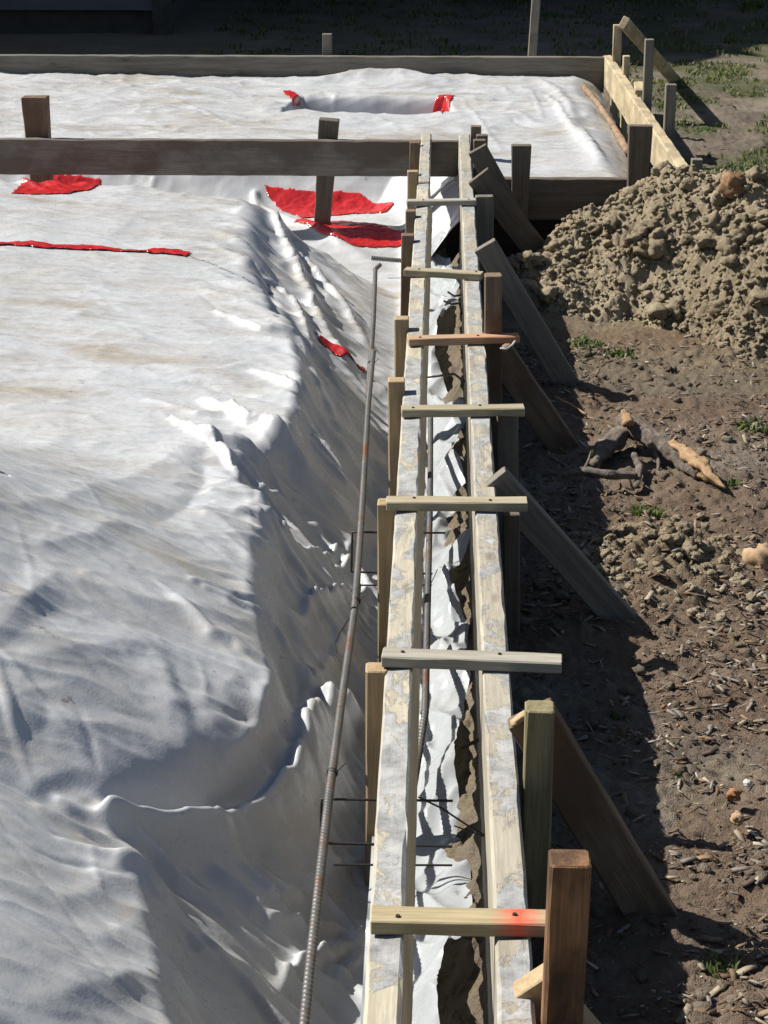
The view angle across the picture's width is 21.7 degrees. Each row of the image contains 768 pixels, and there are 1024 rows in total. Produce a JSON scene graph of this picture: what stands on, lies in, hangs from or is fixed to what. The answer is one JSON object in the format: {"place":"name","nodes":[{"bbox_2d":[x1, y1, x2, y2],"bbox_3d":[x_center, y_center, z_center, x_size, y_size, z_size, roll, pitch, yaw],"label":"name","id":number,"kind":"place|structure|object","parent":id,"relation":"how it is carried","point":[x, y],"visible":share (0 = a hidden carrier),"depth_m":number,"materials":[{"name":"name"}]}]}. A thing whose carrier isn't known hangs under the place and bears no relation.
{"place":"outdoors","nodes":[
{"label":"outdoors","id":0,"kind":"place"},
{"bbox_2d":[351,349,375,608],"bbox_3d":[-0.044,-0.132,4.708,0.018,0.034,1.901,0,20,1],"label":"rebar","id":1,"kind":"object","parent":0,"point":[359,543],"visible":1,"depth_m":4.47,"materials":[{"name":"metal"}]},
{"bbox_2d":[299,583,360,1023],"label":"rebar","id":2,"kind":"object","parent":1,"relation":"attached to","point":[310,965],"visible":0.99,"depth_m":2.97,"materials":[{"name":"metal"}]},
{"bbox_2d":[327,763,345,776],"bbox_3d":[-0.075,0.410,3.171,0.030,0.022,0.023,1,20,1],"label":"tie wire","id":3,"kind":"object","parent":2,"relation":"on","point":[336,771],"visible":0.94,"depth_m":3.17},
{"bbox_2d":[365,263,381,397],"bbox_3d":[-0.034,-0.566,5.984,0.027,0.054,1.666,0,20,1],"label":"rebar","id":4,"kind":"object","parent":1,"relation":"attached to","point":[373,310],"visible":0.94,"depth_m":6.04,"materials":[{"name":"metal"}]},
{"bbox_2d":[0,0,767,1023],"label":"ground","id":5,"kind":"structure","parent":0,"point":[462,986],"depth_m":4.37,"materials":[{"name":"soil"}]},
{"bbox_2d":[0,0,203,34],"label":"house","id":6,"kind":"structure","parent":5,"relation":"on","point":[160,17],"depth_m":13.65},
{"bbox_2d":[0,223,388,1023],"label":"plastic sheet","id":7,"kind":"object","parent":5,"relation":"on","point":[180,453],"visible":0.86,"depth_m":3.40,"materials":[{"name":"plastic"}]},
{"bbox_2d":[334,616,349,661],"bbox_3d":[-0.082,0.249,3.958,0.029,0.003,0.239,1,20,1],"label":"loose wire","id":8,"kind":"object","parent":7,"relation":"on","point":[337,638],"visible":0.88,"depth_m":3.96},
{"bbox_2d":[318,335,366,371],"bbox_3d":[-0.123,-0.464,5.934,0.146,0.105,0.054,3,20,8],"label":"seam tape","id":9,"kind":"object","parent":7,"relation":"on","point":[336,349],"visible":1,"depth_m":5.93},
{"bbox_2d":[0,68,626,388],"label":"plastic sheet","id":10,"kind":"object","parent":5,"relation":"on","point":[560,125],"visible":0.75,"depth_m":8.39,"materials":[{"name":"plastic"}]},
{"bbox_2d":[21,95,52,182],"bbox_3d":[-1.370,-1.424,7.991,0.101,0.455,0.072,-1,20,2],"label":"stake","id":11,"kind":"object","parent":10,"relation":"on","point":[36,115],"visible":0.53,"depth_m":7.91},
{"bbox_2d":[11,175,100,193],"bbox_3d":[-1.219,-1.201,7.834,0.298,0.383,1.301,-1,20,-3],"label":"seam tape","id":12,"kind":"object","parent":10,"relation":"on","point":[62,184],"visible":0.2,"depth_m":7.30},
{"bbox_2d":[0,240,189,255],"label":"seam tape","id":13,"kind":"object","parent":10,"relation":"on","point":[83,246],"visible":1,"depth_m":6.39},
{"bbox_2d":[0,137,458,176],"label":"form board","id":14,"kind":"object","parent":10,"relation":"on","point":[203,157],"visible":0.98,"depth_m":7.89,"materials":[{"name":"brown wood"}]},
{"bbox_2d":[282,90,300,107],"bbox_3d":[-0.430,-1.973,9.624,0.071,0.066,0.349,-4,20,-10],"label":"seam tape","id":15,"kind":"object","parent":10,"relation":"on","point":[294,97],"visible":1,"depth_m":9.60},
{"bbox_2d":[0,54,604,92],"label":"form board","id":16,"kind":"object","parent":10,"relation":"on","point":[590,69],"visible":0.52,"depth_m":10.26,"materials":[{"name":"wood"}]},
{"bbox_2d":[264,185,392,217],"bbox_3d":[-0.233,-1.281,8.286,0.544,0.088,0.256,1,20,1],"label":"seam tape","id":17,"kind":"object","parent":10,"relation":"on","point":[300,203],"visible":0.82,"depth_m":8.34,"materials":[{"name":"plastic"}]},
{"bbox_2d":[294,219,403,246],"bbox_3d":[-0.135,-1.112,7.953,0.499,0.072,0.220,10,22,26],"label":"seam tape","id":18,"kind":"object","parent":10,"relation":"on","point":[367,234],"visible":0.97,"depth_m":7.92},
{"bbox_2d":[314,117,339,223],"bbox_3d":[-0.231,-1.351,7.973,0.080,0.419,0.072,5,20,0],"label":"stake","id":19,"kind":"object","parent":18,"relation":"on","point":[328,128],"visible":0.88,"depth_m":7.96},
{"bbox_2d":[371,256,400,262],"bbox_3d":[0.017,-0.961,7.637,0.131,0.028,0.018,1,20,1],"label":"rebar","id":20,"kind":"object","parent":10,"relation":"on","point":[383,259],"visible":0.86,"depth_m":7.63,"materials":[{"name":"metal"}]},
{"bbox_2d":[361,231,471,1023],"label":"plastic flap","id":21,"kind":"object","parent":10,"relation":"on","point":[441,886],"visible":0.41,"depth_m":3.69,"materials":[{"name":"plastic"}]},
{"bbox_2d":[319,798,452,865],"bbox_3d":[0.002,0.497,3.116,0.208,0.091,0.054,1,20,1],"label":"stirrup","id":22,"kind":"object","parent":21,"relation":"on","point":[372,844],"visible":0.62,"depth_m":3.12,"materials":[{"name":"black metal"}]},
{"bbox_2d":[351,531,444,585],"bbox_3d":[0.029,0.100,4.282,0.203,0.106,0.054,1,20,1],"label":"stirrup","id":23,"kind":"object","parent":21,"relation":"on","point":[375,572],"visible":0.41,"depth_m":4.29,"materials":[{"name":"black metal"}]},
{"bbox_2d":[417,417,432,786],"bbox_3d":[0.090,0.114,4.210,0.033,0.053,2.065,1,20,2],"label":"rebar","id":24,"kind":"object","parent":21,"relation":"on","point":[425,672],"visible":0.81,"depth_m":3.96,"materials":[{"name":"metal"}]},
{"bbox_2d":[419,133,431,183],"bbox_3d":[0.154,-1.278,7.527,0.043,0.116,1.022,1,20,1],"label":"form board","id":25,"kind":"object","parent":10,"relation":"on","point":[425,163],"visible":0.74,"depth_m":7.47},
{"bbox_2d":[433,94,454,112],"bbox_3d":[0.280,-1.805,9.367,0.108,0.221,0.644,1,20,1],"label":"seam tape","id":26,"kind":"object","parent":10,"relation":"on","point":[441,103],"visible":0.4,"depth_m":9.59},
{"bbox_2d":[470,125,480,150],"bbox_3d":[0.366,-1.358,8.057,0.043,0.383,0.041,1,20,1],"label":"post","id":27,"kind":"object","parent":10,"relation":"on","point":[475,129],"visible":0.23,"depth_m":7.98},
{"bbox_2d":[473,139,485,197],"bbox_3d":[0.354,-1.157,7.427,0.047,0.439,0.042,-1,20,2],"label":"post","id":28,"kind":"object","parent":10,"relation":"on","point":[477,143],"visible":0.2,"depth_m":7.34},
{"bbox_2d":[476,134,487,145],"bbox_3d":[0.371,-1.235,7.676,0.044,0.414,0.041,1,20,1],"label":"post","id":29,"kind":"object","parent":10,"relation":"on","point":[481,136],"visible":0.15,"depth_m":7.59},
{"bbox_2d":[580,82,627,156],"bbox_3d":[0.984,-1.753,8.910,0.050,0.080,1.602,0,20,-1],"label":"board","id":30,"kind":"object","parent":10,"relation":"on","point":[614,128],"visible":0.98,"depth_m":8.86,"materials":[{"name":"brown wood"}]},
{"bbox_2d":[322,33,331,54],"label":"stake","id":31,"kind":"object","parent":5,"relation":"on","point":[326,43],"visible":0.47,"depth_m":10.27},
{"bbox_2d":[365,662,387,886],"bbox_3d":[-0.013,0.529,3.311,0.036,0.600,0.040,1,20,1],"label":"stake","id":32,"kind":"object","parent":5,"relation":"on","point":[375,673],"visible":0.41,"depth_m":3.23,"materials":[{"name":"brown wood"}]},
{"bbox_2d":[377,498,394,661],"bbox_3d":[0.008,0.261,4.045,0.042,0.600,0.040,1,20,2],"label":"stake","id":33,"kind":"object","parent":5,"relation":"on","point":[385,526],"visible":0.3,"depth_m":3.97,"materials":[{"name":"brown wood"}]},
{"bbox_2d":[363,183,431,1023],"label":"form board","id":34,"kind":"object","parent":33,"relation":"on","point":[389,985],"visible":0.95,"depth_m":3.07,"materials":[{"name":"brown wood"}]},
{"bbox_2d":[386,496,527,511],"bbox_3d":[0.141,-0.017,3.893,0.274,0.021,0.039,0,20,1],"label":"spacer cleat","id":35,"kind":"object","parent":34,"relation":"on","point":[459,503],"visible":1,"depth_m":3.88,"materials":[{"name":"brown wood"}]},
{"bbox_2d":[370,905,545,936],"bbox_3d":[0.096,0.504,2.471,0.224,0.022,0.039,1,20,2],"label":"spacer cleat","id":36,"kind":"object","parent":34,"relation":"on","point":[444,921],"visible":0.82,"depth_m":2.46,"materials":[{"name":"beige wood"}]},
{"bbox_2d":[401,404,524,417],"bbox_3d":[0.175,-0.226,4.466,0.274,0.022,0.039,-1,20,-1],"label":"spacer cleat","id":37,"kind":"object","parent":34,"relation":"on","point":[483,410],"visible":1,"depth_m":4.45,"materials":[{"name":"brown wood"}]},
{"bbox_2d":[407,333,519,345],"bbox_3d":[0.199,-0.433,5.032,0.280,0.022,0.039,-2,20,-6],"label":"spacer cleat","id":38,"kind":"object","parent":34,"relation":"on","point":[451,339],"visible":1,"depth_m":5.02,"materials":[{"name":"orange paint"}]},
{"bbox_2d":[500,341,515,349],"bbox_3d":[0.311,-0.411,4.948,0.018,0.006,0.081,11,23,28],"label":"string","id":39,"kind":"object","parent":38,"relation":"attached to","point":[510,346],"visible":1,"depth_m":4.93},
{"bbox_2d":[381,647,561,672],"bbox_3d":[0.140,0.236,3.203,0.286,0.022,0.039,2,20,4],"label":"spacer cleat","id":40,"kind":"object","parent":34,"relation":"on","point":[503,661],"visible":1,"depth_m":3.19,"materials":[{"name":"grey wood"}]},
{"bbox_2d":[388,377,404,495],"bbox_3d":[0.031,-0.011,4.743,0.040,0.630,0.040,0,20,2],"label":"stake","id":41,"kind":"object","parent":5,"relation":"on","point":[396,389],"visible":0.36,"depth_m":4.65,"materials":[{"name":"brown wood"}]},
{"bbox_2d":[394,316,408,376],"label":"stake","id":42,"kind":"object","parent":5,"relation":"on","point":[401,326],"visible":0.29,"depth_m":5.17,"materials":[{"name":"brown wood"}]},
{"bbox_2d":[400,233,413,315],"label":"stake","id":43,"kind":"object","parent":5,"relation":"on","point":[407,240],"visible":0.32,"depth_m":6.17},
{"bbox_2d":[405,209,415,232],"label":"stake","id":44,"kind":"object","parent":5,"relation":"on","point":[410,216],"visible":0.19,"depth_m":6.49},
{"bbox_2d":[407,170,417,208],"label":"stake","id":45,"kind":"object","parent":5,"relation":"on","point":[412,180],"visible":0.23,"depth_m":7.15,"materials":[{"name":"brown wood"}]},
{"bbox_2d":[409,141,419,183],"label":"stake","id":46,"kind":"object","parent":5,"relation":"on","point":[414,154],"visible":0.19,"depth_m":7.72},
{"bbox_2d":[475,195,493,291],"bbox_3d":[0.337,-0.870,6.745,0.061,0.388,0.042,-1,20,2],"label":"post","id":47,"kind":"object","parent":5,"relation":"on","point":[484,211],"visible":0.34,"depth_m":6.69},
{"bbox_2d":[484,273,501,453],"bbox_3d":[0.278,-0.345,5.106,0.045,0.529,0.042,0,20,2],"label":"post","id":48,"kind":"object","parent":5,"relation":"on","point":[492,303],"visible":0.45,"depth_m":5.05,"materials":[{"name":"wood"}]},
{"bbox_2d":[458,134,530,1023],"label":"form board","id":49,"kind":"object","parent":5,"relation":"on","point":[504,870],"visible":0.79,"depth_m":3.36,"materials":[{"name":"wood"}]},
{"bbox_2d":[406,198,476,206],"bbox_3d":[0.190,-1.028,6.659,0.231,0.022,0.039,-1,20,-4],"label":"spacer cleat","id":50,"kind":"object","parent":49,"relation":"on","point":[445,202],"visible":1,"depth_m":6.64,"materials":[{"name":"grey wood"}]},
{"bbox_2d":[403,267,483,280],"bbox_3d":[0.169,-0.677,5.700,0.226,0.022,0.039,5,21,13],"label":"spacer cleat","id":51,"kind":"object","parent":49,"relation":"on","point":[444,273],"visible":1,"depth_m":5.69,"materials":[{"name":"brown wood"}]},
{"bbox_2d":[428,373,464,382],"bbox_3d":[0.181,-0.366,5.448,0.134,0.019,0.059,15,25,35],"label":"root","id":52,"kind":"object","parent":49,"relation":"attached to","point":[450,374],"visible":0.92,"depth_m":5.47,"materials":[{"name":"brown plant"}]},
{"bbox_2d":[418,796,483,836],"bbox_3d":[0.100,0.462,3.026,0.136,0.042,0.031,14,24,33],"label":"loose wire","id":53,"kind":"object","parent":49,"relation":"attached to","point":[461,821],"visible":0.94,"depth_m":3.01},
{"bbox_2d":[443,300,462,314],"bbox_3d":[0.226,-0.630,6.170,0.036,0.019,0.209,-5,21,-12],"label":"root","id":54,"kind":"object","parent":49,"relation":"attached to","point":[456,303],"visible":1,"depth_m":6.21,"materials":[{"name":"brown plant"}]},
{"bbox_2d":[447,291,460,296],"bbox_3d":[0.215,-0.688,6.335,0.022,0.015,0.084,-10,22,-25],"label":"root","id":55,"kind":"object","parent":49,"relation":"attached to","point":[451,294],"visible":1,"depth_m":6.31,"materials":[{"name":"brown plant"}]},
{"bbox_2d":[461,738,478,749],"bbox_3d":[0.150,0.389,3.390,0.046,0.015,0.008,-11,23,-27],"label":"root","id":56,"kind":"object","parent":49,"relation":"attached to","point":[469,744],"visible":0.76,"depth_m":3.38,"materials":[{"name":"brown plant"}]},
{"bbox_2d":[468,143,523,213],"bbox_3d":[0.434,-1.081,7.066,0.072,0.451,0.035,-27,17,11],"label":"brace","id":57,"kind":"object","parent":5,"relation":"on","point":[482,157],"visible":0.39,"depth_m":7.00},
{"bbox_2d":[468,167,543,252],"bbox_3d":[0.497,-0.955,7.004,0.086,0.559,0.035,-36,15,13],"label":"brace","id":58,"kind":"object","parent":5,"relation":"on","point":[516,225],"visible":0.56,"depth_m":6.96,"materials":[{"name":"wood"}]},
{"bbox_2d":[496,416,517,537],"bbox_3d":[0.281,-0.063,4.570,0.049,0.367,0.042,-1,20,2],"label":"post","id":59,"kind":"object","parent":5,"relation":"on","point":[507,442],"visible":0.34,"depth_m":4.52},
{"bbox_2d":[502,512,519,635],"bbox_3d":[0.256,0.163,4.036,0.036,0.349,0.042,-1,20,2],"label":"post","id":60,"kind":"object","parent":5,"relation":"on","point":[511,548],"visible":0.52,"depth_m":4.00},
{"bbox_2d":[493,939,535,1023],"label":"form board","id":61,"kind":"object","parent":5,"relation":"on","point":[513,962],"visible":0.91,"depth_m":2.38,"materials":[{"name":"wood"}]},
{"bbox_2d":[511,144,530,254],"bbox_3d":[0.482,-1.063,7.133,0.071,0.484,0.041,1,20,1],"label":"stake","id":62,"kind":"object","parent":5,"relation":"on","point":[520,164],"visible":0.55,"depth_m":7.07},
{"bbox_2d":[475,238,579,386],"bbox_3d":[0.433,-0.507,5.678,0.067,0.589,0.035,-29,17,12],"label":"brace","id":63,"kind":"object","parent":5,"relation":"on","point":[522,308],"visible":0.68,"depth_m":5.65,"materials":[{"name":"wood"}]},
{"bbox_2d":[528,0,540,55],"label":"stake","id":64,"kind":"object","parent":5,"relation":"on","point":[534,28],"visible":0.66,"depth_m":11.21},
{"bbox_2d":[521,700,554,938],"bbox_3d":[0.219,0.493,2.901,0.042,0.470,0.042,1,20,1],"label":"post","id":65,"kind":"object","parent":5,"relation":"on","point":[536,808],"visible":0.51,"depth_m":2.85,"materials":[{"name":"wood"}]},
{"bbox_2d":[502,343,578,450],"bbox_3d":[0.419,-0.234,5.203,0.077,0.460,0.035,-32,16,12],"label":"brace","id":66,"kind":"object","parent":5,"relation":"on","point":[544,419],"visible":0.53,"depth_m":5.17,"materials":[{"name":"wood"}]},
{"bbox_2d":[476,176,626,219],"bbox_3d":[0.694,-1.116,7.154,0.735,0.152,0.039,1,20,1],"label":"form board","id":67,"kind":"object","parent":5,"relation":"on","point":[554,198],"visible":0.34,"depth_m":7.13,"materials":[{"name":"wood"}]},
{"bbox_2d":[513,964,600,1023],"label":"brace","id":68,"kind":"object","parent":5,"relation":"on","point":[528,985],"visible":0.32,"depth_m":2.34,"materials":[{"name":"brown wood"}]},
{"bbox_2d":[485,467,636,620],"bbox_3d":[0.398,0.124,4.099,0.062,0.543,0.035,-39,14,14],"label":"brace","id":69,"kind":"object","parent":5,"relation":"on","point":[560,552],"visible":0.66,"depth_m":4.07,"materials":[{"name":"wood"}]},
{"bbox_2d":[540,849,591,1023],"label":"post","id":70,"kind":"object","parent":5,"relation":"on","point":[566,920],"visible":1,"depth_m":2.23,"materials":[{"name":"wood"}]},
{"bbox_2d":[554,396,586,415],"bbox_3d":[0.516,-0.294,5.488,0.111,0.036,0.031,16,26,38],"label":"dead branch","id":71,"kind":"object","parent":5,"relation":"on","point":[571,405],"visible":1,"depth_m":5.50,"materials":[{"name":"brown wood"}]},
{"bbox_2d":[566,332,606,349],"bbox_3d":[0.627,-0.524,6.187,0.116,0.025,0.125,15,25,35],"label":"weed","id":72,"kind":"object","parent":5,"relation":"on","point":[584,340],"visible":1,"depth_m":6.19,"materials":[{"name":"green plant"}]},
{"bbox_2d":[507,698,676,916],"bbox_3d":[0.330,0.488,2.957,0.072,0.489,0.035,-28,17,11],"label":"brace","id":73,"kind":"object","parent":5,"relation":"on","point":[596,824],"visible":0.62,"depth_m":2.93,"materials":[{"name":"wood"}]},
{"bbox_2d":[561,466,637,479],"bbox_3d":[0.526,-0.093,4.898,0.189,0.034,0.044,1,20,1],"label":"dead branch","id":74,"kind":"object","parent":5,"relation":"on","point":[599,473],"visible":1,"depth_m":4.89,"materials":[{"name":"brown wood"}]},
{"bbox_2d":[584,450,591,466],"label":"dead branch","id":75,"kind":"object","parent":74,"relation":"on","point":[588,460],"visible":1,"depth_m":4.93,"materials":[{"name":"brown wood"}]},
{"bbox_2d":[587,425,629,468],"bbox_3d":[0.570,-0.170,5.094,0.062,0.092,0.209,15,25,36],"label":"root stump","id":76,"kind":"object","parent":5,"relation":"on","point":[610,442],"visible":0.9,"depth_m":5.08,"materials":[{"name":"wood"}]},
{"bbox_2d":[610,24,621,122],"bbox_3d":[1.166,-2.160,10.115,0.043,0.577,0.042,1,20,1],"label":"stake","id":77,"kind":"object","parent":5,"relation":"on","point":[616,52],"visible":0.55,"depth_m":10.04,"materials":[{"name":"brown wood"}]},
{"bbox_2d":[618,16,680,82],"bbox_3d":[1.450,-2.455,10.806,0.036,0.064,1.805,33,11,13],"label":"brace","id":78,"kind":"object","parent":77,"relation":"attached to","point":[637,37],"visible":0.81,"depth_m":10.46,"materials":[{"name":"brown wood"}]},
{"bbox_2d":[607,708,625,720],"bbox_3d":[0.431,0.378,3.716,0.042,0.021,0.027,8,21,20],"label":"weed","id":79,"kind":"object","parent":5,"relation":"on","point":[618,717],"visible":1,"depth_m":3.72,"materials":[{"name":"green plant"}]},
{"bbox_2d":[604,344,638,358],"bbox_3d":[0.721,-0.488,6.112,0.103,0.021,0.114,1,20,1],"label":"weed","id":80,"kind":"object","parent":5,"relation":"on","point":[620,352],"visible":0.94,"depth_m":6.11,"materials":[{"name":"green plant"}]},
{"bbox_2d":[620,55,629,138],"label":"stake","id":81,"kind":"object","parent":5,"relation":"on","point":[626,73],"visible":0.38,"depth_m":9.59,"materials":[{"name":"brown wood"}]},
{"bbox_2d":[502,334,767,1023],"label":"bark litter","id":82,"kind":"object","parent":5,"relation":"on","point":[686,1010],"visible":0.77,"depth_m":3.88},
{"bbox_2d":[507,160,767,359],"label":"soil heap","id":83,"kind":"object","parent":5,"relation":"on","point":[667,245],"visible":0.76,"depth_m":6.51,"materials":[{"name":"soil"}]},
{"bbox_2d":[718,171,746,198],"bbox_3d":[1.137,-1.052,6.504,0.093,0.106,0.083,10,23,26],"label":"clod","id":84,"kind":"object","parent":83,"relation":"on","point":[730,185],"visible":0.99,"depth_m":6.48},
{"bbox_2d":[631,452,643,488],"bbox_3d":[0.627,-0.104,4.943,0.031,0.048,0.152,1,20,3],"label":"dead branch","id":85,"kind":"object","parent":5,"relation":"on","point":[639,467],"visible":1,"depth_m":4.95,"materials":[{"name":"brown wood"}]},
{"bbox_2d":[627,124,652,185],"bbox_3d":[0.896,-1.090,7.104,0.084,0.555,0.040,1,20,1],"label":"stake","id":86,"kind":"object","parent":5,"relation":"on","point":[639,150],"visible":0.41,"depth_m":7.02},
{"bbox_2d":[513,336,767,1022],"bbox_3d":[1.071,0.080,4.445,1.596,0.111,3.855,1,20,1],"label":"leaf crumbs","id":87,"kind":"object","parent":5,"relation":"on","point":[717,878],"visible":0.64,"depth_m":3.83,"materials":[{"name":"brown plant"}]},
{"bbox_2d":[518,342,767,1017],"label":"soil crumbs","id":88,"kind":"object","parent":5,"relation":"on","point":[638,669],"visible":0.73,"depth_m":3.92,"materials":[{"name":"soil"}]},
{"bbox_2d":[603,55,687,166],"bbox_3d":[1.117,-1.693,8.716,0.045,0.142,3.370,0,20,1],"label":"form board","id":89,"kind":"object","parent":5,"relation":"on","point":[632,107],"visible":0.63,"depth_m":8.83,"materials":[{"name":"brown wood"}]},
{"bbox_2d":[634,81,642,94],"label":"wood block","id":90,"kind":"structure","parent":89,"relation":"on","point":[638,86],"depth_m":9.02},
{"bbox_2d":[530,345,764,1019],"bbox_3d":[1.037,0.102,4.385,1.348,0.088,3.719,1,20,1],"label":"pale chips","id":91,"kind":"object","parent":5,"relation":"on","point":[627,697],"visible":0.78,"depth_m":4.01,"materials":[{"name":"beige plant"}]},
{"bbox_2d":[642,39,653,110],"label":"stake","id":92,"kind":"object","parent":5,"relation":"on","point":[648,72],"visible":0.46,"depth_m":8.80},
{"bbox_2d":[629,502,668,517],"bbox_3d":[0.627,-0.006,4.753,0.098,0.021,0.073,1,20,1],"label":"weed","id":93,"kind":"object","parent":5,"relation":"on","point":[635,509],"visible":0.99,"depth_m":4.74,"materials":[{"name":"green plant"}]},
{"bbox_2d":[533,512,767,620],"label":"clod heap","id":94,"kind":"object","parent":5,"relation":"on","point":[688,549],"visible":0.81,"depth_m":4.36,"materials":[{"name":"soil"}]},
{"bbox_2d":[541,349,767,990],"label":"twigs","id":95,"kind":"object","parent":5,"relation":"on","point":[715,694],"visible":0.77,"depth_m":3.75,"materials":[{"name":"wood"}]},
{"bbox_2d":[653,451,659,475],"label":"dead branch","id":96,"kind":"object","parent":5,"relation":"on","point":[656,456],"visible":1,"depth_m":5.01,"materials":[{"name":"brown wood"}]},
{"bbox_2d":[614,409,725,488],"bbox_3d":[0.715,-0.165,5.003,0.088,0.114,0.421,-12,23,-30],"label":"broken log","id":97,"kind":"object","parent":5,"relation":"on","point":[691,462],"visible":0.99,"depth_m":5.01,"materials":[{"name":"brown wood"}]},
{"bbox_2d":[663,83,676,143],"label":"stake","id":98,"kind":"object","parent":5,"relation":"on","point":[669,109],"visible":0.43,"depth_m":8.06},
{"bbox_2d":[668,769,681,777],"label":"weed","id":99,"kind":"object","parent":5,"relation":"on","point":[679,774],"visible":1,"depth_m":3.46,"materials":[{"name":"green plant"}]},
{"bbox_2d":[691,158,702,169],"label":"stake","id":100,"kind":"object","parent":5,"relation":"on","point":[698,162],"visible":0.18,"depth_m":7.33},
{"bbox_2d":[654,96,767,169],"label":"straw litter","id":101,"kind":"object","parent":5,"relation":"on","point":[720,128],"visible":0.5,"depth_m":10.17,"materials":[{"name":"beige plant"}]},
{"bbox_2d":[696,946,745,978],"bbox_3d":[0.477,0.641,2.825,0.079,0.035,0.086,-5,21,-13],"label":"grass tuft","id":102,"kind":"object","parent":5,"relation":"on","point":[719,963],"visible":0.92,"depth_m":2.84,"materials":[{"name":"green plant"}]},
{"bbox_2d":[727,477,738,486],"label":"weed","id":103,"kind":"object","parent":5,"relation":"on","point":[731,480],"visible":1,"depth_m":4.91,"materials":[{"name":"green plant"}]},
{"bbox_2d":[726,788,742,800],"bbox_3d":[0.582,0.469,3.330,0.025,0.024,0.026,8,22,22],"label":"stone","id":104,"kind":"object","parent":5,"relation":"on","point":[733,794],"visible":1,"depth_m":3.32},
{"bbox_2d":[730,810,743,825],"bbox_3d":[0.573,0.496,3.254,0.022,0.022,0.029,1,20,1],"label":"stone","id":105,"kind":"object","parent":5,"relation":"on","point":[737,818],"visible":1,"depth_m":3.25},
{"bbox_2d":[743,779,751,787],"bbox_3d":[0.610,0.455,3.367,0.016,0.015,0.015,10,22,25],"label":"stone","id":106,"kind":"object","parent":5,"relation":"on","point":[747,783],"visible":1,"depth_m":3.36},
{"bbox_2d":[734,415,767,433],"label":"weed","id":107,"kind":"object","parent":5,"relation":"on","point":[741,425],"visible":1,"depth_m":5.30,"materials":[{"name":"green plant"}]},
{"bbox_2d":[737,0,764,8],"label":"grass tuft","id":108,"kind":"object","parent":5,"relation":"on","point":[747,4],"visible":0.88,"depth_m":15.10,"materials":[{"name":"green plant"}]},
{"bbox_2d":[742,543,767,570],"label":"stone","id":109,"kind":"object","parent":5,"relation":"on","point":[758,555],"visible":0.74,"depth_m":4.38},
{"bbox_2d":[202,0,767,60],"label":"grass","id":110,"kind":"structure","parent":0,"point":[688,45],"depth_m":13.89,"materials":[{"name":"green plant"}]},
{"bbox_2d":[621,58,767,173],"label":"grass","id":111,"kind":"structure","parent":0,"point":[716,79],"depth_m":11.15,"materials":[{"name":"green plant"}]}
]}

